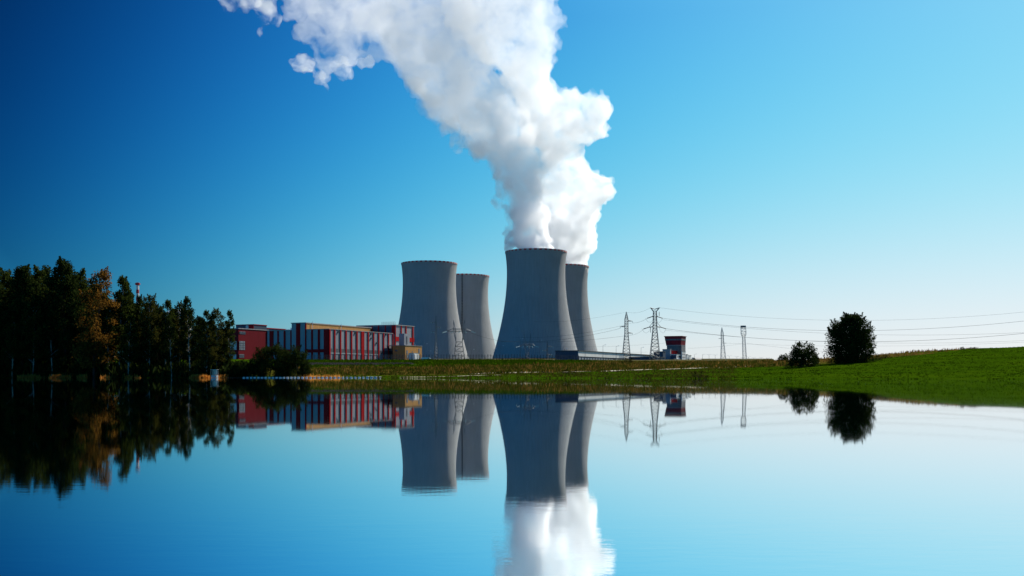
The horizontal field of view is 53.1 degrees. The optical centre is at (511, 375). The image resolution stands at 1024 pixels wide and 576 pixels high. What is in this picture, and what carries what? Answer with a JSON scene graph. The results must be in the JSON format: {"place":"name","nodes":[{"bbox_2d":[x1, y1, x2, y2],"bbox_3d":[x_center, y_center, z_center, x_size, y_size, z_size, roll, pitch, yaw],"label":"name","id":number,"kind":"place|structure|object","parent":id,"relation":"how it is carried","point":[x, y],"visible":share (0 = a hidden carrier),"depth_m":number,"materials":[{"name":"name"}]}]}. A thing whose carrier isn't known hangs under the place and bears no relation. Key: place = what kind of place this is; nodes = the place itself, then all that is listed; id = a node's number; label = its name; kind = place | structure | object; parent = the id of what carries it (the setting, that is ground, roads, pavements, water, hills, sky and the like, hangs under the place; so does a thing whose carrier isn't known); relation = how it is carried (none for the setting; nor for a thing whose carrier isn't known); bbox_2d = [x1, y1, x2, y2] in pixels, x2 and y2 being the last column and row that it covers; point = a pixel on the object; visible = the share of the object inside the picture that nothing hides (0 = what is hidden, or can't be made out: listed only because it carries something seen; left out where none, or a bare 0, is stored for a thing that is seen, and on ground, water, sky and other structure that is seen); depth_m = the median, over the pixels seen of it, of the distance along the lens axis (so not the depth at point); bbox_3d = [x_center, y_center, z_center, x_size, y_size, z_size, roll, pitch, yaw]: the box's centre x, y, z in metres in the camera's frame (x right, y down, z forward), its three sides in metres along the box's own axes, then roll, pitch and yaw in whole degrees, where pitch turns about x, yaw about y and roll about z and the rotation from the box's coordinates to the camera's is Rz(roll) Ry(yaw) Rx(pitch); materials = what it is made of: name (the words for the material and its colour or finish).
{"place":"outdoors","nodes":[
{"label":"outdoors","id":0,"kind":"place"},
{"bbox_2d":[398,260,466,358],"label":"cooling tower","id":1,"kind":"structure","parent":0,"point":[429,293],"depth_m":1559.22,"materials":[{"name":"concrete"}]},
{"bbox_2d":[456,273,495,358],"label":"cooling tower","id":2,"kind":"structure","parent":0,"point":[472,300],"depth_m":1758.54,"materials":[{"name":"concrete"}]},
{"bbox_2d":[0,378,1023,575],"bbox_3d":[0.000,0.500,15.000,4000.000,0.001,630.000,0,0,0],"label":"lake water","id":3,"kind":"structure","parent":0,"point":[458,477],"depth_m":5.04,"materials":[{"name":"blue liquid"}]},
{"bbox_2d":[0,0,1023,359],"label":"sky","id":4,"kind":"structure","parent":0,"point":[279,164],"materials":[{"name":"blue"}]},
{"bbox_2d":[1,346,1023,378],"bbox_3d":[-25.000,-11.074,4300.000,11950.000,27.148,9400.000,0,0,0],"label":"ground","id":5,"kind":"structure","parent":0,"point":[869,369],"depth_m":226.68,"materials":[{"name":"green plant"}]},
{"bbox_2d":[0,267,11,365],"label":"broadleaf tree","id":6,"kind":"object","parent":5,"relation":"on","point":[5,308],"visible":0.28,"depth_m":268.12,"materials":[{"name":"green plant"}]},
{"bbox_2d":[0,269,18,363],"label":"broadleaf tree","id":7,"kind":"object","parent":5,"relation":"on","point":[6,277],"visible":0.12,"depth_m":272.83,"materials":[{"name":"green plant"}]},
{"bbox_2d":[1,299,22,377],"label":"birch tree","id":8,"kind":"object","parent":5,"relation":"on","point":[11,346],"visible":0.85,"depth_m":262.17,"materials":[{"name":"green plant"}]},
{"bbox_2d":[0,264,41,376],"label":"broadleaf tree","id":9,"kind":"object","parent":5,"relation":"on","point":[21,284],"visible":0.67,"depth_m":264.23,"materials":[{"name":"green plant"}]},
{"bbox_2d":[18,264,56,366],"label":"broadleaf tree","id":10,"kind":"object","parent":5,"relation":"on","point":[39,275],"visible":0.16,"depth_m":269.87,"materials":[{"name":"green plant"}]},
{"bbox_2d":[42,265,59,316],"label":"birch tree","id":11,"kind":"object","parent":5,"relation":"on","point":[47,270],"visible":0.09,"depth_m":275.50,"materials":[{"name":"green plant"}]},
{"bbox_2d":[40,302,63,365],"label":"birch tree","id":12,"kind":"object","parent":5,"relation":"on","point":[48,353],"visible":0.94,"depth_m":263.21,"materials":[{"name":"green plant"}]},
{"bbox_2d":[28,256,92,374],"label":"broadleaf tree","id":13,"kind":"object","parent":5,"relation":"on","point":[64,279],"visible":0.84,"depth_m":263.83,"materials":[{"name":"green plant"}]},
{"bbox_2d":[60,267,97,359],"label":"broadleaf tree","id":14,"kind":"object","parent":5,"relation":"on","point":[82,282],"visible":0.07,"depth_m":276.97,"materials":[{"name":"green plant"}]},
{"bbox_2d":[71,266,120,377],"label":"autumn tree","id":15,"kind":"object","parent":5,"relation":"on","point":[89,344],"visible":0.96,"depth_m":260.98,"materials":[{"name":"brown plant"}]},
{"bbox_2d":[95,291,118,360],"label":"broadleaf tree","id":16,"kind":"object","parent":5,"relation":"on","point":[103,319],"visible":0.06,"depth_m":284.69,"materials":[{"name":"green plant"}]},
{"bbox_2d":[97,307,119,373],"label":"birch tree","id":17,"kind":"object","parent":5,"relation":"on","point":[107,314],"visible":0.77,"depth_m":263.59,"materials":[{"name":"green plant"}]},
{"bbox_2d":[106,274,135,366],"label":"birch tree","id":18,"kind":"object","parent":5,"relation":"on","point":[122,281],"visible":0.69,"depth_m":268.17,"materials":[{"name":"green plant"}]},
{"bbox_2d":[112,303,133,365],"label":"broadleaf tree","id":19,"kind":"object","parent":5,"relation":"on","point":[122,351],"visible":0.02,"depth_m":283.34,"materials":[{"name":"green plant"}]},
{"bbox_2d":[0,360,254,377],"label":"wood undergrowth","id":20,"kind":"object","parent":5,"relation":"on","point":[158,370],"visible":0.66,"depth_m":264.06,"materials":[{"name":"green plant"}]},
{"bbox_2d":[115,315,139,372],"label":"birch tree","id":21,"kind":"object","parent":5,"relation":"on","point":[125,347],"visible":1,"depth_m":262.70,"materials":[{"name":"green plant"}]},
{"bbox_2d":[116,280,140,366],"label":"birch tree","id":22,"kind":"object","parent":5,"relation":"on","point":[132,304],"visible":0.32,"depth_m":271.26,"materials":[{"name":"green plant"}]},
{"bbox_2d":[135,283,139,301],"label":"vent stack","id":23,"kind":"object","parent":5,"relation":"on","point":[137,288],"visible":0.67,"depth_m":1597.97,"materials":[{"name":"white paint"}]},
{"bbox_2d":[129,294,151,366],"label":"broadleaf tree","id":24,"kind":"object","parent":5,"relation":"on","point":[138,304],"visible":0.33,"depth_m":273.16,"materials":[{"name":"green plant"}]},
{"bbox_2d":[136,293,163,364],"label":"birch tree","id":25,"kind":"object","parent":5,"relation":"on","point":[151,343],"visible":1,"depth_m":265.23,"materials":[{"name":"green plant"}]},
{"bbox_2d":[147,303,164,365],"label":"broadleaf tree","id":26,"kind":"object","parent":5,"relation":"on","point":[157,311],"visible":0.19,"depth_m":275.09,"materials":[{"name":"green plant"}]},
{"bbox_2d":[148,305,166,361],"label":"broadleaf tree","id":27,"kind":"object","parent":5,"relation":"on","point":[161,308],"visible":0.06,"depth_m":285.32,"materials":[{"name":"green plant"}]},
{"bbox_2d":[157,299,177,363],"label":"birch tree","id":28,"kind":"object","parent":5,"relation":"on","point":[170,313],"visible":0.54,"depth_m":268.67,"materials":[{"name":"green plant"}]},
{"bbox_2d":[160,317,180,377],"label":"birch tree","id":29,"kind":"object","parent":5,"relation":"on","point":[165,337],"visible":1,"depth_m":263.18,"materials":[{"name":"green plant"}]},
{"bbox_2d":[162,308,187,362],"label":"broadleaf tree","id":30,"kind":"object","parent":5,"relation":"on","point":[178,338],"visible":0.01,"depth_m":284.57,"materials":[{"name":"green plant"}]},
{"bbox_2d":[166,300,191,362],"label":"birch tree","id":31,"kind":"object","parent":5,"relation":"on","point":[178,329],"visible":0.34,"depth_m":273.01,"materials":[{"name":"green plant"}]},
{"bbox_2d":[17,373,343,377],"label":"shore reeds","id":32,"kind":"object","parent":5,"relation":"on","point":[109,376],"visible":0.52,"depth_m":260.79,"materials":[{"name":"green plant"}]},
{"bbox_2d":[173,319,195,363],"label":"broadleaf tree","id":33,"kind":"object","parent":5,"relation":"on","point":[185,359],"visible":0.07,"depth_m":283.91,"materials":[{"name":"green plant"}]},
{"bbox_2d":[176,296,200,370],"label":"birch tree","id":34,"kind":"object","parent":5,"relation":"on","point":[189,312],"visible":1,"depth_m":264.31,"materials":[{"name":"green plant"}]},
{"bbox_2d":[187,315,204,362],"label":"broadleaf tree","id":35,"kind":"object","parent":5,"relation":"on","point":[199,318],"visible":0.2,"depth_m":281.21,"materials":[{"name":"green plant"}]},
{"bbox_2d":[196,309,212,362],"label":"birch tree","id":36,"kind":"object","parent":5,"relation":"on","point":[205,313],"visible":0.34,"depth_m":270.25,"materials":[{"name":"green plant"}]},
{"bbox_2d":[194,326,218,371],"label":"birch tree","id":37,"kind":"object","parent":5,"relation":"on","point":[207,357],"visible":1,"depth_m":263.40,"materials":[{"name":"green plant"}]},
{"bbox_2d":[210,369,218,377],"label":"jetty hut","id":38,"kind":"object","parent":5,"relation":"on","point":[214,373],"visible":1,"depth_m":257.31,"materials":[{"name":"white metal"}]},
{"bbox_2d":[204,308,230,365],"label":"birch tree","id":39,"kind":"object","parent":5,"relation":"on","point":[221,331],"visible":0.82,"depth_m":266.69,"materials":[{"name":"green plant"}]},
{"bbox_2d":[218,352,232,367],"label":"round bush","id":40,"kind":"object","parent":5,"relation":"on","point":[227,360],"visible":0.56,"depth_m":268.15,"materials":[{"name":"green plant"}]},
{"bbox_2d":[221,309,235,358],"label":"birch tree","id":41,"kind":"object","parent":5,"relation":"on","point":[228,322],"visible":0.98,"depth_m":269.41,"materials":[{"name":"green plant"}]},
{"bbox_2d":[228,359,250,376],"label":"round bush","id":42,"kind":"object","parent":5,"relation":"on","point":[236,364],"visible":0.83,"depth_m":263.75,"materials":[{"name":"green plant"}]},
{"bbox_2d":[216,328,266,358],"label":"brick block","id":43,"kind":"structure","parent":5,"relation":"on","point":[247,341],"depth_m":647.78,"materials":[{"name":"brick"}]},
{"bbox_2d":[230,341,236,349],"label":"window","id":44,"kind":"structure","parent":43,"relation":"in","point":[235,344],"depth_m":640.89,"materials":[{"name":"blue glass"}]},
{"bbox_2d":[239,341,244,349],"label":"window","id":45,"kind":"structure","parent":43,"relation":"in","point":[241,343],"depth_m":642.84,"materials":[{"name":"glass"}]},
{"bbox_2d":[236,324,266,329],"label":"blue block","id":46,"kind":"structure","parent":5,"relation":"on","point":[254,326],"depth_m":723.55,"materials":[{"name":"metal"}]},
{"bbox_2d":[248,356,268,376],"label":"round bush","id":47,"kind":"object","parent":5,"relation":"on","point":[249,360],"visible":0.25,"depth_m":266.33,"materials":[{"name":"green plant"}]},
{"bbox_2d":[247,342,292,376],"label":"round bush","id":48,"kind":"object","parent":5,"relation":"on","point":[267,352],"visible":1,"depth_m":262.87,"materials":[{"name":"green plant"}]},
{"bbox_2d":[267,328,284,329],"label":"blue hall","id":49,"kind":"structure","parent":5,"relation":"on","point":[274,329],"depth_m":754.51,"materials":[{"name":"metal"}]},
{"bbox_2d":[267,328,291,358],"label":"striped wing","id":50,"kind":"structure","parent":5,"relation":"on","point":[283,338],"depth_m":615.05,"materials":[{"name":"blue metal"}]},
{"bbox_2d":[272,349,299,376],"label":"round bush","id":51,"kind":"object","parent":5,"relation":"on","point":[286,351],"visible":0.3,"depth_m":266.58,"materials":[{"name":"green plant"}]},
{"bbox_2d":[284,344,310,376],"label":"round bush","id":52,"kind":"object","parent":5,"relation":"on","point":[297,355],"visible":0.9,"depth_m":263.78,"materials":[{"name":"green plant"}]},
{"bbox_2d":[298,359,311,376],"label":"round bush","id":53,"kind":"object","parent":5,"relation":"on","point":[303,366],"visible":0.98,"depth_m":262.43,"materials":[{"name":"green plant"}]},
{"bbox_2d":[291,321,371,359],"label":"tall hall","id":54,"kind":"structure","parent":5,"relation":"on","point":[299,333],"depth_m":610.26,"materials":[{"name":"metal"}]},
{"bbox_2d":[306,329,392,359],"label":"striped hall","id":55,"kind":"structure","parent":5,"relation":"on","point":[337,342],"depth_m":617.06,"materials":[{"name":"metal"}]},
{"bbox_2d":[305,362,413,364],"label":"stone embankment","id":56,"kind":"structure","parent":5,"relation":"on","point":[341,363],"depth_m":402.83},
{"bbox_2d":[356,322,414,345],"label":"tower block","id":57,"kind":"structure","parent":5,"relation":"on","point":[396,330],"depth_m":670.98,"materials":[{"name":"metal"}]},
{"bbox_2d":[387,345,421,359],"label":"tan annex","id":58,"kind":"object","parent":5,"relation":"on","point":[403,351],"visible":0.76,"depth_m":652.71,"materials":[{"name":"beige concrete"}]},
{"bbox_2d":[399,334,409,344],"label":"lift shaft","id":59,"kind":"object","parent":58,"relation":"on","point":[404,339],"visible":0.82,"depth_m":658.52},
{"bbox_2d":[409,353,418,359],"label":"grey container","id":60,"kind":"object","parent":5,"relation":"on","point":[412,354],"visible":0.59,"depth_m":641.29,"materials":[{"name":"grey metal"}]},
{"bbox_2d":[431,319,440,358],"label":"line pylon","id":61,"kind":"object","parent":5,"relation":"on","point":[436,327],"visible":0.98,"depth_m":779.53,"materials":[{"name":"metal"}]},
{"bbox_2d":[312,354,578,359],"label":"perimeter fence","id":62,"kind":"object","parent":5,"relation":"on","point":[379,355],"visible":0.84,"depth_m":615.58,"materials":[{"name":"metal"}]},
{"bbox_2d":[443,320,474,359],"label":"portal pylon","id":63,"kind":"object","parent":5,"relation":"on","point":[462,331],"visible":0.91,"depth_m":799.13,"materials":[{"name":"metal"}]},
{"bbox_2d":[301,358,626,366],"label":"bank grass","id":64,"kind":"structure","parent":5,"relation":"on","point":[426,362],"depth_m":443.76,"materials":[{"name":"green plant"}]},
{"bbox_2d":[518,335,536,358],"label":"portal pylon","id":65,"kind":"object","parent":5,"relation":"on","point":[526,347],"visible":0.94,"depth_m":999.05,"materials":[{"name":"metal"}]},
{"bbox_2d":[492,248,576,358],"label":"cooling tower","id":66,"kind":"structure","parent":5,"relation":"on","point":[536,306],"depth_m":1409.96,"materials":[{"name":"concrete"}]},
{"bbox_2d":[342,367,739,378],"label":"shore grass","id":67,"kind":"structure","parent":5,"relation":"on","point":[657,374],"depth_m":232.27,"materials":[{"name":"green plant"}]},
{"bbox_2d":[298,358,797,375],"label":"field weeds","id":68,"kind":"object","parent":5,"relation":"on","point":[721,364],"visible":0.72,"depth_m":297.49,"materials":[{"name":"green plant"}]},
{"bbox_2d":[561,370,582,373],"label":"shrub","id":69,"kind":"object","parent":5,"relation":"on","point":[568,372],"visible":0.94,"depth_m":235.68,"materials":[{"name":"green plant"}]},
{"bbox_2d":[565,264,596,350],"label":"cooling tower","id":70,"kind":"structure","parent":5,"relation":"on","point":[576,277],"depth_m":1606.98,"materials":[{"name":"concrete"}]},
{"bbox_2d":[556,350,652,359],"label":"long hall","id":71,"kind":"structure","parent":5,"relation":"on","point":[590,355],"depth_m":828.51,"materials":[{"name":"metal"}]},
{"bbox_2d":[474,366,745,373],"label":"gravel path","id":72,"kind":"structure","parent":5,"relation":"on","point":[612,370],"depth_m":265.76,"materials":[{"name":"grey gravel"}]},
{"bbox_2d":[620,312,632,358],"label":"pointed pylon","id":73,"kind":"object","parent":5,"relation":"on","point":[626,333],"visible":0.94,"depth_m":899.14,"materials":[{"name":"metal"}]},
{"bbox_2d":[629,357,664,359],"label":"dark shed","id":74,"kind":"structure","parent":5,"relation":"on","point":[644,358],"depth_m":859.20,"materials":[{"name":"metal"}]},
{"bbox_2d":[643,307,665,359],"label":"tension pylon","id":75,"kind":"object","parent":5,"relation":"on","point":[652,338],"visible":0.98,"depth_m":849.04,"materials":[{"name":"metal"}]},
{"bbox_2d":[664,318,1020,330],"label":"power line","id":76,"kind":"object","parent":75,"relation":"attached to","point":[826,330],"visible":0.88,"depth_m":805.72,"materials":[{"name":"metal"}]},
{"bbox_2d":[665,308,1019,319],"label":"power line","id":77,"kind":"object","parent":75,"relation":"attached to","point":[803,319],"visible":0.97,"depth_m":800.56,"materials":[{"name":"metal"}]},
{"bbox_2d":[669,320,1023,334],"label":"power line","id":78,"kind":"object","parent":75,"relation":"attached to","point":[811,332],"visible":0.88,"depth_m":838.53,"materials":[{"name":"metal"}]},
{"bbox_2d":[671,329,1023,341],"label":"power line","id":79,"kind":"object","parent":75,"relation":"attached to","point":[875,341],"visible":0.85,"depth_m":788.44,"materials":[{"name":"metal"}]},
{"bbox_2d":[653,351,665,359],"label":"dark cabin","id":80,"kind":"object","parent":5,"relation":"on","point":[662,353],"visible":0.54,"depth_m":901.96,"materials":[{"name":"metal"}]},
{"bbox_2d":[663,349,670,359],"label":"service block","id":81,"kind":"structure","parent":5,"relation":"on","point":[668,352],"depth_m":931.05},
{"bbox_2d":[664,336,686,353],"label":"observation tower","id":82,"kind":"structure","parent":5,"relation":"on","point":[678,343],"depth_m":953.87,"materials":[{"name":"red metal"}]},
{"bbox_2d":[670,354,680,358],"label":"service block","id":83,"kind":"structure","parent":5,"relation":"on","point":[675,356],"depth_m":926.85,"materials":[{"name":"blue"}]},
{"bbox_2d":[681,351,685,359],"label":"service block","id":84,"kind":"structure","parent":5,"relation":"on","point":[683,354],"depth_m":939.10,"materials":[{"name":"white concrete"}]},
{"bbox_2d":[691,371,707,377],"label":"shrub","id":85,"kind":"object","parent":5,"relation":"on","point":[695,374],"visible":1,"depth_m":190.08,"materials":[{"name":"green plant"}]},
{"bbox_2d":[719,328,725,358],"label":"distant pylon","id":86,"kind":"object","parent":5,"relation":"on","point":[721,338],"visible":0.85,"depth_m":1148.65,"materials":[{"name":"metal"}]},
{"bbox_2d":[740,326,746,358],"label":"narrow mast","id":87,"kind":"object","parent":5,"relation":"on","point":[743,328],"visible":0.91,"depth_m":1150.22,"materials":[{"name":"metal"}]},
{"bbox_2d":[777,354,785,360],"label":"bush","id":88,"kind":"object","parent":5,"relation":"on","point":[781,357],"visible":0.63,"depth_m":362.59,"materials":[{"name":"green plant"}]},
{"bbox_2d":[784,341,820,367],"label":"round tree","id":89,"kind":"object","parent":5,"relation":"on","point":[801,357],"visible":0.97,"depth_m":251.03,"materials":[{"name":"green plant"}]},
{"bbox_2d":[822,311,878,363],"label":"round tree","id":90,"kind":"object","parent":5,"relation":"on","point":[853,344],"visible":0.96,"depth_m":267.10,"materials":[{"name":"green plant"}]},
{"bbox_2d":[757,347,973,363],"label":"crest weeds","id":91,"kind":"object","parent":5,"relation":"on","point":[896,355],"visible":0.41,"depth_m":331.47,"materials":[{"name":"green plant"}]},
{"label":"boom float","id":92,"kind":"object","parent":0,"visible":0},
{"bbox_2d":[227,377,378,377],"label":"boom rope","id":93,"kind":"object","parent":92,"relation":"attached to","point":[296,377],"visible":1,"depth_m":257.92,"materials":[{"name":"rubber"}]}
]}

